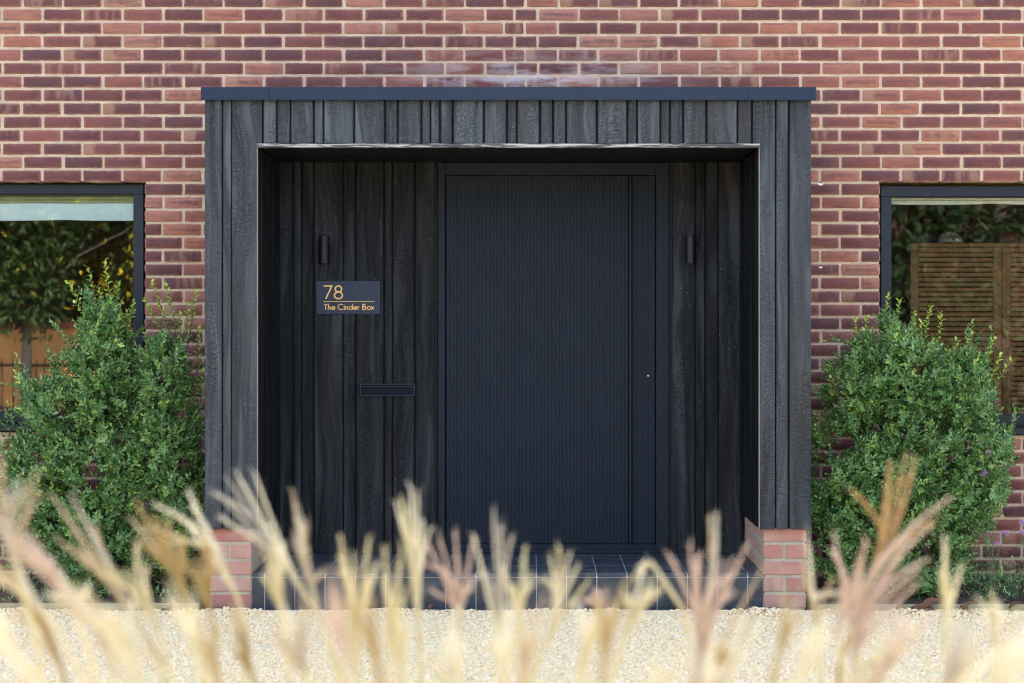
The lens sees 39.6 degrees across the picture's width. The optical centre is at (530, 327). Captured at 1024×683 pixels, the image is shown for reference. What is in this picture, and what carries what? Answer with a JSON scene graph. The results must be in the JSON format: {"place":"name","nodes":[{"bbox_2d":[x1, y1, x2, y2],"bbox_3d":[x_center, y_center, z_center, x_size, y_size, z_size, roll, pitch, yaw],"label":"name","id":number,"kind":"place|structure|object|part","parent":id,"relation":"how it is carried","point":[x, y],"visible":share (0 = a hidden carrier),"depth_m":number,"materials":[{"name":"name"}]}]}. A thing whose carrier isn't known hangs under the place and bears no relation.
{"place":"outdoors","nodes":[
{"label":"outdoors","id":0,"kind":"place"},
{"bbox_2d":[0,457,182,682],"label":"ornamental grass","id":1,"kind":"object","parent":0,"point":[12,651],"depth_m":1.90,"materials":[{"name":"beige plant"}]},
{"bbox_2d":[0,489,329,682],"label":"ornamental grass","id":2,"kind":"object","parent":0,"point":[113,580],"depth_m":2.02,"materials":[{"name":"beige plant"}]},
{"bbox_2d":[83,489,412,682],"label":"ornamental grass","id":3,"kind":"object","parent":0,"point":[200,646],"depth_m":2.19,"materials":[{"name":"beige plant"}]},
{"bbox_2d":[177,467,566,682],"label":"ornamental grass","id":4,"kind":"object","parent":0,"point":[357,625],"depth_m":2.12,"materials":[{"name":"beige plant"}]},
{"bbox_2d":[278,482,662,682],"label":"ornamental grass","id":5,"kind":"object","parent":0,"point":[416,562],"depth_m":2.31,"materials":[{"name":"beige plant"}]},
{"bbox_2d":[0,606,1023,682],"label":"gravel drive","id":6,"kind":"structure","parent":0,"point":[261,644],"depth_m":6.19,"materials":[{"name":"beige gravel"}]},
{"bbox_2d":[0,603,198,610],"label":"edging board","id":7,"kind":"object","parent":6,"relation":"on","point":[161,606],"visible":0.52,"depth_m":7.06,"materials":[{"name":"wood"}]},
{"bbox_2d":[817,604,1023,610],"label":"edging board","id":8,"kind":"object","parent":6,"relation":"on","point":[885,607],"visible":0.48,"depth_m":7.06,"materials":[{"name":"wood"}]},
{"bbox_2d":[911,603,933,609],"bbox_3d":[1.935,1.383,7.022,0.110,0.022,0.069,0,8,14],"label":"fallen leaf","id":9,"kind":"object","parent":6,"relation":"on","point":[921,605],"visible":1,"depth_m":7.04,"materials":[{"name":"brown plant"}]},
{"bbox_2d":[923,598,939,608],"bbox_3d":[1.986,1.364,7.047,0.100,0.022,0.063,-25,20,-16],"label":"fallen leaf","id":10,"kind":"object","parent":6,"relation":"on","point":[930,601],"visible":0.89,"depth_m":7.06,"materials":[{"name":"brown plant"}]},
{"bbox_2d":[962,601,976,609],"bbox_3d":[2.164,1.368,7.008,0.080,0.022,0.050,-24,3,-5],"label":"fallen leaf","id":11,"kind":"object","parent":6,"relation":"on","point":[966,604],"visible":1,"depth_m":7.02,"materials":[{"name":"brown plant"}]},
{"bbox_2d":[1009,602,1021,608],"bbox_3d":[2.399,1.370,7.038,0.070,0.022,0.044,-23,-9,0],"label":"fallen leaf","id":12,"kind":"object","parent":6,"relation":"on","point":[1012,604],"visible":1,"depth_m":7.04,"materials":[{"name":"brown plant"}]},
{"bbox_2d":[482,541,664,682],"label":"ornamental grass","id":13,"kind":"object","parent":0,"point":[636,609],"depth_m":2.19,"materials":[{"name":"beige plant"}]},
{"bbox_2d":[199,593,994,609],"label":"ground","id":14,"kind":"structure","parent":0,"point":[203,606],"depth_m":7.40,"materials":[{"name":"soil"}]},
{"bbox_2d":[0,574,202,603],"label":"planting bed","id":15,"kind":"object","parent":14,"relation":"on","point":[6,592],"visible":0.32,"depth_m":7.44,"materials":[{"name":"soil"}]},
{"bbox_2d":[0,568,201,602],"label":"ground cover","id":16,"kind":"object","parent":15,"relation":"on","point":[157,587],"visible":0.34,"depth_m":7.36,"materials":[{"name":"green plant"}]},
{"bbox_2d":[0,258,204,595],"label":"shrub","id":17,"kind":"object","parent":15,"relation":"on","point":[145,458],"visible":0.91,"depth_m":7.32,"materials":[{"name":"green plant"}]},
{"bbox_2d":[201,87,815,609],"bbox_3d":[-0.110,0.112,7.522,3.072,2.627,0.843,0,0,0],"label":"porch","id":18,"kind":"object","parent":14,"relation":"on","point":[623,389],"visible":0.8,"depth_m":7.77,"materials":[{"name":"black wood"}]},
{"bbox_2d":[318,235,332,263],"bbox_3d":[-1.121,-0.422,7.724,0.080,0.156,0.100,0,0,0],"label":"wall light","id":19,"kind":"object","parent":18,"relation":"attached to","point":[325,250],"visible":1,"depth_m":7.68,"materials":[{"name":"black metal"}]},
{"bbox_2d":[316,281,379,313],"bbox_3d":[-0.995,-0.165,7.767,0.349,0.181,0.011,0,0,0],"label":"house sign","id":20,"kind":"object","parent":18,"relation":"attached to","point":[347,297],"visible":1,"depth_m":7.76,"materials":[{"name":"grey metal"}]},
{"bbox_2d":[360,384,414,395],"bbox_3d":[-0.780,0.339,7.764,0.298,0.067,0.020,0,0,0],"label":"letterbox","id":21,"kind":"object","parent":18,"relation":"attached to","point":[387,390],"visible":1,"depth_m":7.76,"materials":[{"name":"black metal"}]},
{"bbox_2d":[438,162,668,552],"bbox_3d":[0.126,0.161,7.840,1.267,2.150,0.130,0,0,0],"label":"door","id":22,"kind":"structure","parent":18,"relation":"in","point":[553,277],"depth_m":7.81,"materials":[{"name":"paint"}]},
{"bbox_2d":[683,235,697,263],"bbox_3d":[0.874,-0.422,7.724,0.080,0.156,0.100,0,0,0],"label":"wall light","id":23,"kind":"object","parent":18,"relation":"attached to","point":[690,250],"visible":1,"depth_m":7.68,"materials":[{"name":"black metal"}]},
{"bbox_2d":[0,0,1023,576],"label":"brick house","id":24,"kind":"structure","parent":14,"relation":"on","point":[918,98],"depth_m":7.95,"materials":[{"name":"red brick"}]},
{"bbox_2d":[0,196,132,220],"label":"roman blind","id":25,"kind":"object","parent":24,"relation":"attached to","point":[93,208],"visible":1,"depth_m":8.06,"materials":[{"name":"white fabric"}]},
{"bbox_2d":[0,184,145,430],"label":"window","id":26,"kind":"structure","parent":24,"relation":"in","point":[137,191],"depth_m":8.01,"materials":[{"name":"black metal"}]},
{"bbox_2d":[879,186,1023,434],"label":"window","id":27,"kind":"structure","parent":24,"relation":"in","point":[886,192],"depth_m":8.01,"materials":[{"name":"black metal"}]},
{"bbox_2d":[891,243,1023,426],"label":"slatted cabinet","id":28,"kind":"object","parent":24,"relation":"in","point":[960,286],"visible":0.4,"depth_m":8.46,"materials":[{"name":"brown wood"}]},
{"bbox_2d":[909,230,937,242],"bbox_3d":[2.371,-0.546,8.564,0.163,0.085,0.249,0,0,0],"label":"baseball cap","id":29,"kind":"object","parent":28,"relation":"on","point":[923,236],"visible":0.91,"depth_m":8.53,"materials":[{"name":"fabric"}]},
{"bbox_2d":[937,232,962,242],"bbox_3d":[2.532,-0.542,8.567,0.148,0.077,0.226,0,0,0],"label":"baseball cap","id":30,"kind":"object","parent":28,"relation":"on","point":[949,237],"visible":0.95,"depth_m":8.53,"materials":[{"name":"fabric"}]},
{"bbox_3d":[2.533,0.405,8.478,0.543,1.762,0.034,0,0,0],"label":"cabinet door","id":31,"kind":"part","parent":28,"relation":"part of","materials":[{"name":"brown wood"}]},
{"bbox_2d":[996,232,1023,242],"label":"baseball cap","id":32,"kind":"object","parent":28,"relation":"on","point":[1009,237],"visible":0.89,"depth_m":8.53,"materials":[{"name":"fabric"}]},
{"bbox_3d":[3.082,0.405,8.478,0.547,1.762,0.034,0,0,0],"label":"cabinet door","id":33,"kind":"part","parent":28,"relation":"part of","materials":[{"name":"brown wood"}]},
{"bbox_2d":[891,198,1023,204],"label":"roman blind","id":34,"kind":"object","parent":24,"relation":"attached to","point":[935,201],"visible":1,"depth_m":8.06,"materials":[{"name":"beige fabric"}]},
{"bbox_2d":[805,574,1023,603],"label":"planting bed","id":35,"kind":"object","parent":14,"relation":"on","point":[820,585],"visible":0.37,"depth_m":7.35,"materials":[{"name":"soil"}]},
{"bbox_2d":[805,292,1023,599],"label":"shrub","id":36,"kind":"object","parent":35,"relation":"on","point":[860,472],"visible":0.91,"depth_m":7.31,"materials":[{"name":"green plant"}]},
{"bbox_2d":[944,466,1023,594],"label":"verbena","id":37,"kind":"object","parent":35,"relation":"on","point":[1012,557],"visible":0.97,"depth_m":7.32,"materials":[{"name":"green plant"}]},
{"bbox_2d":[960,451,1008,594],"bbox_3d":[2.343,1.011,7.327,0.236,0.754,0.154,0,0,26],"label":"verbena","id":38,"kind":"object","parent":35,"relation":"on","point":[991,582],"visible":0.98,"depth_m":7.31,"materials":[{"name":"green plant"}]},
{"bbox_2d":[951,558,1023,600],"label":"ground cover","id":39,"kind":"object","parent":35,"relation":"on","point":[998,579],"visible":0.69,"depth_m":7.38,"materials":[{"name":"green plant"}]},
{"bbox_2d":[614,510,908,682],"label":"ornamental grass","id":40,"kind":"object","parent":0,"point":[701,614],"depth_m":2.26,"materials":[{"name":"beige plant"}]},
{"bbox_2d":[671,452,1008,682],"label":"ornamental grass","id":41,"kind":"object","parent":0,"point":[863,604],"depth_m":2.25,"materials":[{"name":"beige plant"}]},
{"bbox_2d":[792,532,1023,682],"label":"ornamental grass","id":42,"kind":"object","parent":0,"point":[1008,672],"depth_m":2.20,"materials":[{"name":"beige plant"}]}
]}

